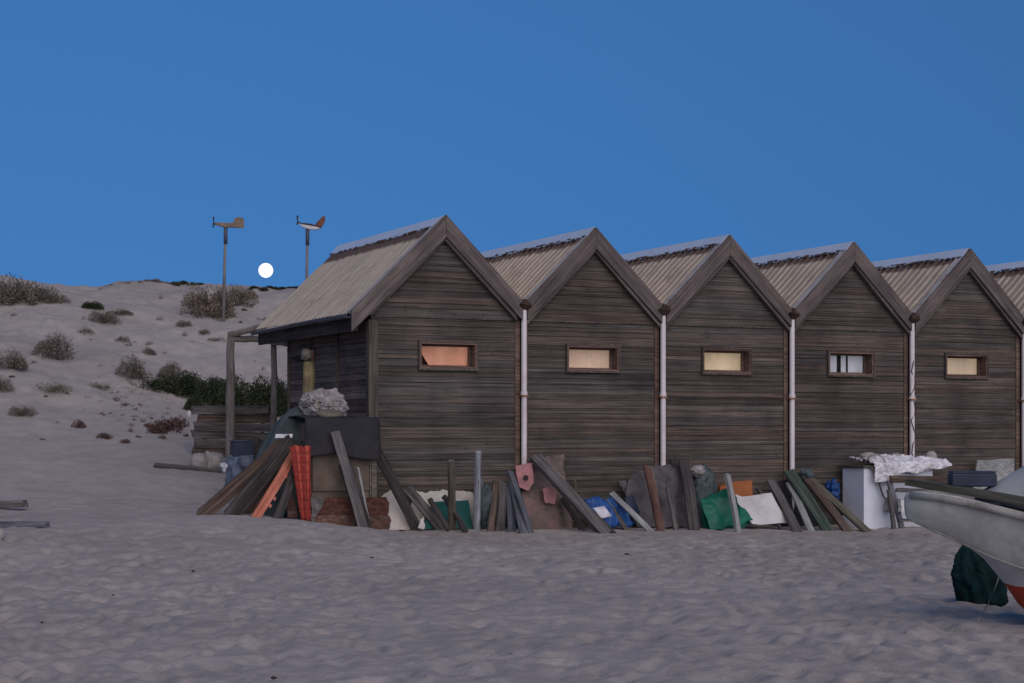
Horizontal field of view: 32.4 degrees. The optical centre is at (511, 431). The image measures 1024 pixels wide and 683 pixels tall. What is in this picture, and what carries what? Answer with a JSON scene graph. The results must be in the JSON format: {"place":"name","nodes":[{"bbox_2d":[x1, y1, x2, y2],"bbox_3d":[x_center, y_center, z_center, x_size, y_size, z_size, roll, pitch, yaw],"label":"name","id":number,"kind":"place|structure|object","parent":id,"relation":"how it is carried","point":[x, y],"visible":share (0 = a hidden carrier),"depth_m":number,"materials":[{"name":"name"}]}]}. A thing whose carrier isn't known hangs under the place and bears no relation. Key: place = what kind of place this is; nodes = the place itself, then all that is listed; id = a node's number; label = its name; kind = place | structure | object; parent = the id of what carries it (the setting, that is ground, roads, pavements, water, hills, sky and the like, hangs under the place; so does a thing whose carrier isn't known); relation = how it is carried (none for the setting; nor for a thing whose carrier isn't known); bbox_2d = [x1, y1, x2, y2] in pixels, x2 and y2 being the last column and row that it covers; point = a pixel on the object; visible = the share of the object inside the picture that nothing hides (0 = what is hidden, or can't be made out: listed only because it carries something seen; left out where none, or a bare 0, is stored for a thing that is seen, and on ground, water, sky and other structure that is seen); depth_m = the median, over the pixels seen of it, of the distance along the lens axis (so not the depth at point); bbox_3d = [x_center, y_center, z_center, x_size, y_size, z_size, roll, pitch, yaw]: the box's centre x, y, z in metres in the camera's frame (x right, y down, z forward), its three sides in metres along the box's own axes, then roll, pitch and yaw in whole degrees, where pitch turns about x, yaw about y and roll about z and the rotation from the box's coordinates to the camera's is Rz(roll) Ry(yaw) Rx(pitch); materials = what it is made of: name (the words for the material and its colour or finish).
{"place":"outdoors","nodes":[
{"label":"outdoors","id":0,"kind":"place"},
{"bbox_2d":[259,263,272,277],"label":"moon","id":1,"kind":"object","parent":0,"point":[265,270],"visible":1,"depth_m":5184.89,"materials":[{"name":"white"}]},
{"bbox_2d":[0,275,1023,682],"bbox_3d":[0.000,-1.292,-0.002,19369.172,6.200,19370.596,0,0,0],"label":"sand","id":2,"kind":"structure","parent":0,"point":[248,599],"depth_m":16.59,"materials":[{"name":"sand"}]},
{"bbox_2d":[0,500,28,507],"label":"timber beam","id":3,"kind":"structure","parent":2,"relation":"on","point":[14,504],"depth_m":24.56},
{"bbox_2d":[0,348,30,370],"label":"grey bush","id":4,"kind":"object","parent":2,"relation":"on","point":[16,362],"visible":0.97,"depth_m":36.58,"materials":[{"name":"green plant"}]},
{"bbox_2d":[0,272,40,305],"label":"grey bush","id":5,"kind":"object","parent":2,"relation":"on","point":[6,296],"visible":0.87,"depth_m":43.34,"materials":[{"name":"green plant"}]},
{"bbox_2d":[8,405,39,416],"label":"grey bush","id":6,"kind":"object","parent":2,"relation":"on","point":[21,411],"visible":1,"depth_m":33.73,"materials":[{"name":"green plant"}]},
{"bbox_2d":[0,521,49,527],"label":"timber beam","id":7,"kind":"structure","parent":2,"relation":"on","point":[34,524],"depth_m":21.61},
{"bbox_2d":[13,280,63,302],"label":"grey bush","id":8,"kind":"object","parent":2,"relation":"on","point":[44,295],"visible":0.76,"depth_m":43.76,"materials":[{"name":"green plant"}]},
{"bbox_2d":[34,381,71,392],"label":"mat plant","id":9,"kind":"object","parent":2,"relation":"on","point":[50,387],"visible":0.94,"depth_m":35.57,"materials":[{"name":"green plant"}]},
{"bbox_2d":[31,330,78,359],"bbox_3d":[-9.954,-1.866,38.387,0.966,0.743,1.090,0,0,-41],"label":"grey bush","id":10,"kind":"object","parent":2,"relation":"on","point":[56,351],"visible":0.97,"depth_m":38.27,"materials":[{"name":"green plant"}]},
{"bbox_2d":[87,310,121,323],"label":"grey bush","id":11,"kind":"object","parent":2,"relation":"on","point":[105,318],"visible":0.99,"depth_m":42.33,"materials":[{"name":"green plant"}]},
{"bbox_2d":[112,354,150,379],"bbox_3d":[-8.156,-1.378,37.810,0.944,0.690,0.745,0,0,27],"label":"grey bush","id":12,"kind":"object","parent":2,"relation":"on","point":[134,368],"visible":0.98,"depth_m":37.70,"materials":[{"name":"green plant"}]},
{"bbox_2d":[140,373,180,392],"bbox_3d":[-7.442,-1.013,37.422,0.983,0.490,0.822,0,0,25],"label":"green bush","id":13,"kind":"object","parent":2,"relation":"on","point":[157,384],"visible":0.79,"depth_m":37.24,"materials":[{"name":"green plant"}]},
{"bbox_2d":[157,361,184,377],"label":"grey bush","id":14,"kind":"object","parent":2,"relation":"on","point":[169,369],"visible":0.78,"depth_m":38.54,"materials":[{"name":"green plant"}]},
{"bbox_2d":[164,370,203,397],"bbox_3d":[-6.932,-1.002,37.415,0.960,0.673,1.097,0,0,19],"label":"green bush","id":15,"kind":"object","parent":2,"relation":"on","point":[186,384],"visible":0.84,"depth_m":37.14,"materials":[{"name":"green plant"}]},
{"bbox_2d":[153,463,222,472],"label":"wooden beam","id":16,"kind":"structure","parent":2,"relation":"on","point":[180,467],"depth_m":29.95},
{"bbox_2d":[182,393,205,410],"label":"green bush","id":17,"kind":"object","parent":2,"relation":"on","point":[195,401],"visible":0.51,"depth_m":36.07,"materials":[{"name":"green plant"}]},
{"bbox_2d":[190,453,208,466],"bbox_3d":[-5.415,0.527,30.555,0.338,0.340,0.296,0,0,0],"label":"stone","id":18,"kind":"object","parent":2,"relation":"on","point":[199,459],"visible":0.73,"depth_m":30.45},
{"bbox_2d":[179,282,237,318],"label":"brown bush","id":19,"kind":"object","parent":2,"relation":"on","point":[206,303],"visible":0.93,"depth_m":44.74,"materials":[{"name":"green plant"}]},
{"bbox_2d":[193,375,224,402],"bbox_3d":[-6.317,-0.870,37.088,0.905,0.679,1.082,0,0,-19],"label":"green bush","id":20,"kind":"object","parent":2,"relation":"on","point":[206,386],"visible":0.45,"depth_m":36.82,"materials":[{"name":"green plant"}]},
{"bbox_2d":[205,450,223,468],"bbox_3d":[-5.202,0.532,30.660,0.417,0.426,0.330,0,0,17],"label":"stone","id":21,"kind":"object","parent":2,"relation":"on","point":[215,459],"visible":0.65,"depth_m":30.53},
{"bbox_2d":[212,217,243,321],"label":"weather vane","id":22,"kind":"object","parent":2,"relation":"on","point":[238,222],"visible":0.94,"depth_m":44.47,"materials":[{"name":"grey metal"}]},
{"bbox_2d":[190,406,269,456],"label":"plank wall","id":23,"kind":"structure","parent":2,"relation":"on","point":[209,424],"depth_m":31.97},
{"bbox_2d":[207,375,252,405],"bbox_3d":[-5.855,-0.794,36.604,1.076,0.832,0.942,0,0,32],"label":"green bush","id":24,"kind":"object","parent":2,"relation":"on","point":[219,399],"visible":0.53,"depth_m":36.48,"materials":[{"name":"green plant"}]},
{"bbox_2d":[216,283,258,305],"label":"brown bush","id":25,"kind":"object","parent":2,"relation":"on","point":[236,293],"visible":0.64,"depth_m":46.40,"materials":[{"name":"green plant"}]},
{"bbox_2d":[223,455,253,485],"bbox_3d":[-4.153,0.638,26.717,0.585,0.585,0.152,0,0,18],"label":"plastic sheet","id":26,"kind":"object","parent":2,"relation":"on","point":[236,466],"visible":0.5,"depth_m":26.71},
{"bbox_2d":[196,438,281,514],"bbox_3d":[-3.744,0.665,24.490,0.050,0.216,1.758,4,39,45],"label":"wooden board","id":27,"kind":"object","parent":2,"relation":"on","point":[224,496],"visible":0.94,"depth_m":24.37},
{"bbox_2d":[229,440,254,459],"bbox_3d":[-4.186,0.338,27.284,0.340,0.415,0.320,0,0,-23],"label":"plastic bin","id":28,"kind":"object","parent":2,"relation":"on","point":[241,448],"visible":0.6,"depth_m":27.15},
{"bbox_2d":[225,324,286,457],"bbox_3d":[-4.000,-0.524,30.974,1.060,2.873,2.360,0,0,-42],"label":"wooden post frame","id":29,"kind":"object","parent":2,"relation":"on","point":[233,337],"visible":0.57,"depth_m":31.45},
{"bbox_2d":[224,434,294,514],"bbox_3d":[-3.503,0.650,24.543,0.049,0.226,1.594,-5,40,44],"label":"wooden board","id":30,"kind":"object","parent":2,"relation":"on","point":[244,498],"visible":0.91,"depth_m":24.52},
{"bbox_2d":[242,464,282,513],"bbox_3d":[-3.488,0.809,24.926,0.106,1.010,0.045,40,-5,-30],"label":"wooden board","id":31,"kind":"object","parent":2,"relation":"on","point":[252,506],"visible":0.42,"depth_m":24.90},
{"bbox_2d":[243,374,286,415],"bbox_3d":[-5.078,-0.730,36.390,1.116,0.971,0.977,0,0,-19],"label":"green bush","id":32,"kind":"object","parent":2,"relation":"on","point":[259,390],"visible":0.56,"depth_m":36.14,"materials":[{"name":"green plant"}]},
{"bbox_2d":[251,445,295,517],"bbox_3d":[-3.249,0.726,24.403,0.044,0.183,1.523,-20,29,35],"label":"orange board","id":33,"kind":"object","parent":2,"relation":"on","point":[268,497],"visible":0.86,"depth_m":24.28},
{"bbox_2d":[260,380,286,417],"bbox_3d":[-4.832,-0.645,36.303,0.825,0.874,0.722,0,0,32],"label":"green bush","id":34,"kind":"object","parent":2,"relation":"on","point":[282,398],"visible":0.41,"depth_m":36.17,"materials":[{"name":"green plant"}]},
{"bbox_2d":[252,406,304,518],"bbox_3d":[-3.243,0.459,25.515,1.261,1.734,1.075,0,0,-25],"label":"tarpaulin","id":35,"kind":"object","parent":2,"relation":"on","point":[284,424],"visible":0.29,"depth_m":25.28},
{"bbox_2d":[272,440,303,518],"bbox_3d":[-3.097,0.693,24.585,0.131,1.308,0.045,33,-33,-27],"label":"wooden board","id":36,"kind":"object","parent":2,"relation":"on","point":[284,497],"visible":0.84,"depth_m":24.46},
{"bbox_2d":[286,492,297,517],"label":"rust board","id":37,"kind":"object","parent":2,"relation":"on","point":[291,510],"visible":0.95,"depth_m":24.69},
{"bbox_2d":[301,348,314,394],"bbox_3d":[-3.170,0.078,27.091,0.262,2.734,0.236,0,0,0],"label":"mooring post","id":38,"kind":"object","parent":2,"relation":"on","point":[308,374],"visible":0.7,"depth_m":27.04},
{"bbox_2d":[296,215,324,279],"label":"weather vane","id":39,"kind":"object","parent":2,"relation":"on","point":[318,225],"visible":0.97,"depth_m":45.47,"materials":[{"name":"grey metal"}]},
{"bbox_2d":[311,497,324,521],"bbox_3d":[-2.721,1.102,24.665,0.218,0.385,0.044,0,0,-27],"label":"grey triangle","id":40,"kind":"object","parent":2,"relation":"on","point":[316,504],"visible":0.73,"depth_m":24.64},
{"bbox_2d":[299,422,376,514],"bbox_3d":[-2.551,0.609,25.362,0.977,1.490,0.852,0,0,-25],"label":"plywood cabinet","id":41,"kind":"object","parent":2,"relation":"on","point":[327,481],"visible":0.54,"depth_m":24.94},
{"bbox_2d":[288,415,380,459],"bbox_3d":[-2.557,0.074,25.229,1.138,0.648,0.814,0,0,-25],"label":"rubber mat","id":42,"kind":"object","parent":41,"relation":"on","point":[360,435],"visible":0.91,"depth_m":24.92,"materials":[{"name":"rubber"}]},
{"bbox_2d":[289,445,310,520],"bbox_3d":[-2.945,0.722,24.540,0.311,1.073,0.147,0,0,-19],"label":"plaid blanket","id":43,"kind":"object","parent":42,"relation":"hanging from","point":[301,459],"visible":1,"depth_m":24.56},
{"bbox_2d":[299,388,348,415],"bbox_3d":[-2.712,-0.372,25.395,0.683,0.542,0.674,0,0,-25],"label":"net bundle","id":44,"kind":"object","parent":42,"relation":"on","point":[312,402],"visible":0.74,"depth_m":25.18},
{"bbox_2d":[315,409,342,417],"bbox_3d":[-2.601,-0.252,24.993,0.426,0.163,0.191,0,0,-25],"label":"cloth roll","id":45,"kind":"object","parent":42,"relation":"on","point":[332,413],"visible":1,"depth_m":24.92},
{"bbox_2d":[330,431,367,526],"bbox_3d":[-2.280,0.698,24.733,0.142,1.485,0.044,-16,-1,-24],"label":"grey plank","id":46,"kind":"object","parent":2,"relation":"on","point":[348,477],"visible":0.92,"depth_m":24.72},
{"bbox_2d":[314,515,390,528],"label":"red board","id":47,"kind":"object","parent":2,"relation":"on","point":[380,521],"visible":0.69,"depth_m":24.90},
{"bbox_2d":[318,497,388,514],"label":"red board","id":48,"kind":"object","parent":47,"relation":"on","point":[375,505],"visible":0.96,"depth_m":24.89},
{"bbox_2d":[339,460,371,527],"bbox_3d":[-2.207,0.912,24.778,0.195,1.049,0.045,-16,-2,-24],"label":"grey plank","id":49,"kind":"object","parent":2,"relation":"on","point":[362,503],"visible":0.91,"depth_m":24.79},
{"bbox_2d":[250,215,532,527],"bbox_3d":[-2.104,-0.497,28.702,3.020,5.555,5.018,0,0,-25],"label":"beach hut","id":50,"kind":"object","parent":2,"relation":"on","point":[409,335],"visible":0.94,"depth_m":26.80,"materials":[{"name":"brown wood"}]},
{"bbox_2d":[418,340,478,370],"bbox_3d":[-1.005,-1.158,26.769,0.990,0.450,0.250,0,0,-25],"label":"window","id":51,"kind":"structure","parent":50,"relation":"in","point":[432,354],"depth_m":26.82,"materials":[{"name":"orange glass"}]},
{"bbox_2d":[382,490,410,529],"bbox_3d":[-1.681,1.135,25.809,0.560,0.616,0.093,0,0,-25],"label":"cream sheet","id":52,"kind":"object","parent":2,"relation":"on","point":[398,519],"visible":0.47,"depth_m":25.78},
{"bbox_2d":[377,449,423,530],"bbox_3d":[-1.742,0.693,25.468,0.158,1.987,0.051,-35,26,-21],"label":"grey plank","id":53,"kind":"object","parent":2,"relation":"on","point":[403,502],"visible":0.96,"depth_m":25.54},
{"bbox_2d":[403,485,444,529],"bbox_3d":[-1.287,1.151,26.091,0.158,0.894,0.055,-44,16,-19],"label":"wooden board","id":54,"kind":"object","parent":2,"relation":"on","point":[421,505],"visible":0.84,"depth_m":26.06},
{"bbox_2d":[427,498,450,530],"bbox_3d":[-1.074,1.217,25.976,0.098,0.576,0.099,-25,-18,-23],"label":"round log","id":55,"kind":"object","parent":2,"relation":"on","point":[437,511],"visible":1,"depth_m":25.94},
{"bbox_2d":[411,489,473,523],"bbox_3d":[-1.050,1.144,26.462,1.124,0.563,0.079,0,0,-25],"label":"cream sheet","id":56,"kind":"object","parent":2,"relation":"on","point":[462,495],"visible":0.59,"depth_m":26.46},
{"bbox_2d":[424,500,472,528],"bbox_3d":[-0.956,1.240,26.302,0.795,0.438,0.079,0,0,-25],"label":"teal panel","id":57,"kind":"object","parent":2,"relation":"on","point":[463,508],"visible":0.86,"depth_m":26.38,"materials":[{"name":"plastic"}]},
{"bbox_2d":[447,459,455,530],"bbox_3d":[-0.891,0.968,25.985,0.124,1.244,0.124,-14,31,-25],"label":"wooden post","id":58,"kind":"object","parent":2,"relation":"on","point":[451,494],"visible":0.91,"depth_m":25.91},
{"bbox_2d":[442,494,467,532],"bbox_3d":[-0.844,1.216,26.080,0.108,0.658,0.094,-27,-13,-23],"label":"round log","id":59,"kind":"object","parent":2,"relation":"on","point":[461,525],"visible":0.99,"depth_m":26.03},
{"bbox_2d":[473,451,481,530],"bbox_3d":[-0.514,0.907,26.151,0.112,1.349,0.108,-11,27,-25],"label":"wooden post","id":60,"kind":"object","parent":2,"relation":"on","point":[477,499],"visible":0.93,"depth_m":26.10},
{"bbox_2d":[480,484,492,525],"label":"wooden plank","id":61,"kind":"object","parent":2,"relation":"on","point":[486,492],"visible":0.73,"depth_m":26.36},
{"bbox_2d":[487,480,498,531],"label":"wooden board","id":62,"kind":"object","parent":2,"relation":"on","point":[493,509],"visible":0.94,"depth_m":26.29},
{"bbox_2d":[496,480,507,530],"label":"wooden board","id":63,"kind":"object","parent":2,"relation":"on","point":[501,515],"visible":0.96,"depth_m":26.48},
{"bbox_2d":[506,483,515,531],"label":"wooden board","id":64,"kind":"object","parent":2,"relation":"on","point":[511,519],"visible":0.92,"depth_m":26.38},
{"bbox_2d":[508,481,527,533],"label":"blue grey plank","id":65,"kind":"object","parent":2,"relation":"on","point":[522,528],"visible":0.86,"depth_m":26.18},
{"bbox_2d":[515,463,533,490],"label":"pink board","id":66,"kind":"object","parent":65,"relation":"on","point":[525,476],"visible":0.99,"depth_m":26.87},
{"bbox_2d":[508,470,533,532],"bbox_3d":[0.137,1.062,26.301,0.091,1.289,0.046,3,-44,-25],"label":"blue grey plank","id":67,"kind":"object","parent":2,"relation":"on","point":[522,506],"visible":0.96,"depth_m":26.29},
{"bbox_2d":[521,454,572,529],"bbox_3d":[0.459,0.946,27.037,0.986,1.217,0.521,0,0,-25],"label":"rough sheet","id":68,"kind":"object","parent":2,"relation":"on","point":[542,514],"visible":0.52,"depth_m":26.97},
{"bbox_2d":[542,486,555,503],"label":"pink board","id":69,"kind":"object","parent":68,"relation":"attached to","point":[549,494],"visible":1,"depth_m":26.93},
{"bbox_2d":[530,453,610,533],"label":"driftwood beam","id":70,"kind":"structure","parent":2,"relation":"on","point":[569,494],"depth_m":26.58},
{"bbox_2d":[560,497,585,530],"bbox_3d":[0.938,1.276,26.844,0.086,0.769,0.044,-18,-33,-24],"label":"wooden offcut","id":71,"kind":"object","parent":2,"relation":"on","point":[573,515],"visible":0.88,"depth_m":26.83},
{"bbox_2d":[480,227,670,525],"bbox_3d":[0.307,-0.473,29.869,2.581,5.507,5.044,0,0,-25],"label":"beach hut","id":72,"kind":"object","parent":2,"relation":"on","point":[597,311],"visible":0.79,"depth_m":27.82,"materials":[{"name":"brown wood"}]},
{"bbox_2d":[565,344,620,372],"bbox_3d":[1.239,-1.158,27.829,0.970,0.450,0.250,0,0,-25],"label":"window","id":73,"kind":"structure","parent":72,"relation":"in","point":[580,358],"depth_m":27.89,"materials":[{"name":"beige glass"}]},
{"bbox_2d":[584,496,618,527],"bbox_3d":[1.379,1.238,27.001,0.548,0.509,0.373,0,0,-28],"label":"blue sack","id":74,"kind":"object","parent":2,"relation":"on","point":[601,508],"visible":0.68,"depth_m":26.94,"materials":[{"name":"plastic"}]},
{"bbox_2d":[605,497,634,527],"bbox_3d":[1.666,1.248,27.310,0.494,0.489,0.157,0,0,-25],"label":"blue sheet","id":75,"kind":"object","parent":2,"relation":"on","point":[624,515],"visible":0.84,"depth_m":27.29,"materials":[{"name":"plastic"}]},
{"bbox_2d":[609,491,653,530],"bbox_3d":[1.838,1.241,27.101,0.091,0.977,0.059,-33,-31,-22],"label":"wooden batten","id":76,"kind":"object","parent":2,"relation":"on","point":[634,515],"visible":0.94,"depth_m":27.08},
{"bbox_2d":[643,465,664,530],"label":"rust plank","id":77,"kind":"object","parent":2,"relation":"on","point":[654,498],"visible":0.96,"depth_m":27.30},
{"bbox_2d":[625,462,702,527],"bbox_3d":[2.383,0.999,27.947,1.323,1.042,0.412,0,0,-26],"label":"cement sheet","id":78,"kind":"object","parent":2,"relation":"on","point":[668,476],"visible":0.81,"depth_m":27.90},
{"bbox_2d":[665,487,678,529],"bbox_3d":[2.509,1.221,27.548,0.097,0.860,0.045,10,-38,-25],"label":"wooden offcut","id":79,"kind":"object","parent":2,"relation":"on","point":[672,508],"visible":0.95,"depth_m":27.54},
{"bbox_2d":[678,460,699,530],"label":"grey plank","id":80,"kind":"object","parent":2,"relation":"on","point":[689,496],"visible":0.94,"depth_m":27.77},
{"bbox_2d":[693,463,717,524],"bbox_3d":[3.095,1.162,28.181,0.445,1.346,0.355,0,0,0],"label":"net bundle","id":81,"kind":"object","parent":2,"relation":"on","point":[705,485],"visible":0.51,"depth_m":28.05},
{"bbox_2d":[621,234,799,524],"bbox_3d":[2.558,-0.473,30.904,2.591,5.507,5.012,0,0,-25],"label":"beach hut","id":82,"kind":"object","parent":2,"relation":"on","point":[731,312],"visible":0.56,"depth_m":28.89,"materials":[{"name":"brown wood"}]},
{"bbox_2d":[701,347,752,374],"bbox_3d":[3.474,-1.158,28.886,0.970,0.450,0.250,0,0,-25],"label":"window","id":83,"kind":"structure","parent":82,"relation":"in","point":[714,360],"depth_m":28.95,"materials":[{"name":"beige glass"}]},
{"bbox_2d":[699,489,752,529],"bbox_3d":[3.393,1.234,27.943,0.944,0.668,0.332,0,0,-40],"label":"green sheet","id":84,"kind":"object","parent":2,"relation":"on","point":[716,508],"visible":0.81,"depth_m":27.78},
{"bbox_2d":[724,473,740,531],"bbox_3d":[3.446,1.120,27.470,0.090,1.356,0.075,26,-55,-23],"label":"pale post","id":85,"kind":"object","parent":2,"relation":"on","point":[733,504],"visible":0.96,"depth_m":27.43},
{"bbox_2d":[717,480,752,496],"bbox_3d":[3.584,1.109,28.467,0.622,0.653,0.226,0,0,-26],"label":"orange crate","id":86,"kind":"object","parent":2,"relation":"on","point":[742,488],"visible":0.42,"depth_m":28.45,"materials":[{"name":"plastic"}]},
{"bbox_2d":[742,493,786,524],"bbox_3d":[4.008,1.238,28.285,0.870,0.513,0.207,0,0,-26],"label":"white board","id":87,"kind":"object","parent":2,"relation":"on","point":[763,509],"visible":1,"depth_m":28.28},
{"bbox_2d":[766,480,801,531],"bbox_3d":[4.411,1.203,28.523,0.177,0.065,1.212,4,41,-25],"label":"weathered plank","id":88,"kind":"object","parent":2,"relation":"on","point":[784,505],"visible":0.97,"depth_m":28.49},
{"bbox_2d":[772,475,817,525],"bbox_3d":[4.729,1.137,29.265,0.994,0.842,0.083,0,0,-25],"label":"dark sheet","id":89,"kind":"object","parent":2,"relation":"on","point":[784,490],"visible":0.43,"depth_m":29.21,"materials":[{"name":"rubber"}]},
{"bbox_2d":[786,482,814,530],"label":"weathered plank","id":90,"kind":"object","parent":2,"relation":"on","point":[802,511],"visible":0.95,"depth_m":28.58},
{"bbox_2d":[783,469,834,530],"bbox_3d":[4.845,1.134,28.713,0.208,1.361,0.057,-13,-35,-25],"label":"weathered plank","id":91,"kind":"object","parent":2,"relation":"on","point":[808,500],"visible":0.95,"depth_m":28.69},
{"bbox_2d":[804,478,851,531],"bbox_3d":[5.162,1.200,28.775,0.148,0.064,1.257,-14,51,-25],"label":"weathered plank","id":92,"kind":"object","parent":2,"relation":"on","point":[826,503],"visible":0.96,"depth_m":28.75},
{"bbox_2d":[825,478,840,499],"bbox_3d":[5.361,0.964,29.388,0.253,0.397,0.252,0,0,43],"label":"blue bag","id":93,"kind":"object","parent":2,"relation":"on","point":[832,486],"visible":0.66,"depth_m":29.32,"materials":[{"name":"plastic"}]},
{"bbox_2d":[750,241,919,524],"bbox_3d":[4.789,-0.473,31.962,2.586,5.507,5.031,0,0,-25],"label":"beach hut","id":94,"kind":"object","parent":2,"relation":"on","point":[856,318],"visible":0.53,"depth_m":29.90,"materials":[{"name":"brown wood"}]},
{"bbox_2d":[826,350,874,376],"bbox_3d":[5.708,-1.158,29.942,0.970,0.450,0.250,0,0,-25],"label":"window","id":95,"kind":"structure","parent":94,"relation":"in","point":[840,363],"depth_m":30.01,"materials":[{"name":"clear glass"}]},
{"bbox_2d":[806,477,870,531],"bbox_3d":[5.316,1.177,28.803,0.126,0.066,1.545,-26,51,-23],"label":"weathered plank","id":96,"kind":"object","parent":2,"relation":"on","point":[848,514],"visible":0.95,"depth_m":28.68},
{"bbox_2d":[838,464,932,528],"bbox_3d":[6.329,1.119,29.672,1.510,1.148,0.700,0,0,-25],"label":"chest freezer","id":97,"kind":"object","parent":2,"relation":"on","point":[863,500],"visible":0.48,"depth_m":29.26,"materials":[{"name":"white metal"}]},
{"bbox_2d":[849,454,951,482],"bbox_3d":[6.572,0.604,29.685,1.637,0.472,0.763,0,0,-25],"label":"white net","id":98,"kind":"object","parent":97,"relation":"on","point":[893,465],"visible":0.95,"depth_m":29.35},
{"bbox_2d":[886,475,946,528],"bbox_3d":[6.887,1.216,29.550,1.765,1.000,0.652,0,0,-25],"label":"wooden rack","id":99,"kind":"object","parent":2,"relation":"on","point":[892,500],"visible":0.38,"depth_m":29.03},
{"bbox_2d":[872,248,1023,487],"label":"beach hut","id":100,"kind":"object","parent":2,"relation":"on","point":[969,325],"visible":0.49,"depth_m":30.97,"materials":[{"name":"brown wood"}]},
{"bbox_2d":[943,353,988,378],"bbox_3d":[7.943,-1.158,30.999,0.970,0.450,0.250,0,0,-25],"label":"window","id":101,"kind":"structure","parent":100,"relation":"in","point":[956,365],"depth_m":31.07,"materials":[{"name":"beige glass"}]},
{"bbox_2d":[904,490,1023,608],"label":"fishing boat","id":102,"kind":"object","parent":2,"relation":"on","point":[991,534],"visible":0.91,"depth_m":13.23,"materials":[{"name":"beige paint"}]},
{"bbox_2d":[905,478,1023,505],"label":"wooden plank","id":103,"kind":"object","parent":102,"relation":"on","point":[971,492],"visible":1,"depth_m":13.28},
{"bbox_2d":[947,471,996,486],"bbox_3d":[3.528,0.359,13.500,0.340,0.118,0.200,0,0,4],"label":"blue box","id":104,"kind":"object","parent":103,"relation":"on","point":[973,478],"visible":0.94,"depth_m":13.40,"materials":[{"name":"plastic"}]},
{"bbox_2d":[974,466,1023,509],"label":"canvas cover","id":105,"kind":"object","parent":102,"relation":"on","point":[1012,483],"visible":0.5,"depth_m":13.30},
{"bbox_2d":[950,545,1008,606],"bbox_3d":[3.975,1.215,14.963,0.492,0.530,0.268,0,0,0],"label":"net bag","id":106,"kind":"object","parent":2,"relation":"on","point":[974,576],"visible":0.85,"depth_m":14.87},
{"bbox_2d":[972,458,1014,488],"bbox_3d":[8.377,1.006,30.753,1.224,1.078,0.272,0,0,-25],"label":"pale board","id":107,"kind":"object","parent":2,"relation":"on","point":[1003,468],"visible":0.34,"depth_m":30.90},
{"bbox_2d":[985,261,1023,467],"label":"beach hut","id":108,"kind":"object","parent":2,"relation":"on","point":[1009,278],"visible":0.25,"depth_m":32.84,"materials":[{"name":"brown wood"}]},
{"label":"dune tuft","id":109,"kind":"object","parent":2,"relation":"on","visible":0},
{"bbox_2d":[147,416,183,433],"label":"red plant","id":110,"kind":"object","parent":109,"relation":"on","point":[169,426],"visible":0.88,"depth_m":33.76,"materials":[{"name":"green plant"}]},
{"bbox_2d":[0,0,1023,287],"label":"sky","id":111,"kind":"structure","parent":0,"point":[893,129],"materials":[{"name":"blue"}]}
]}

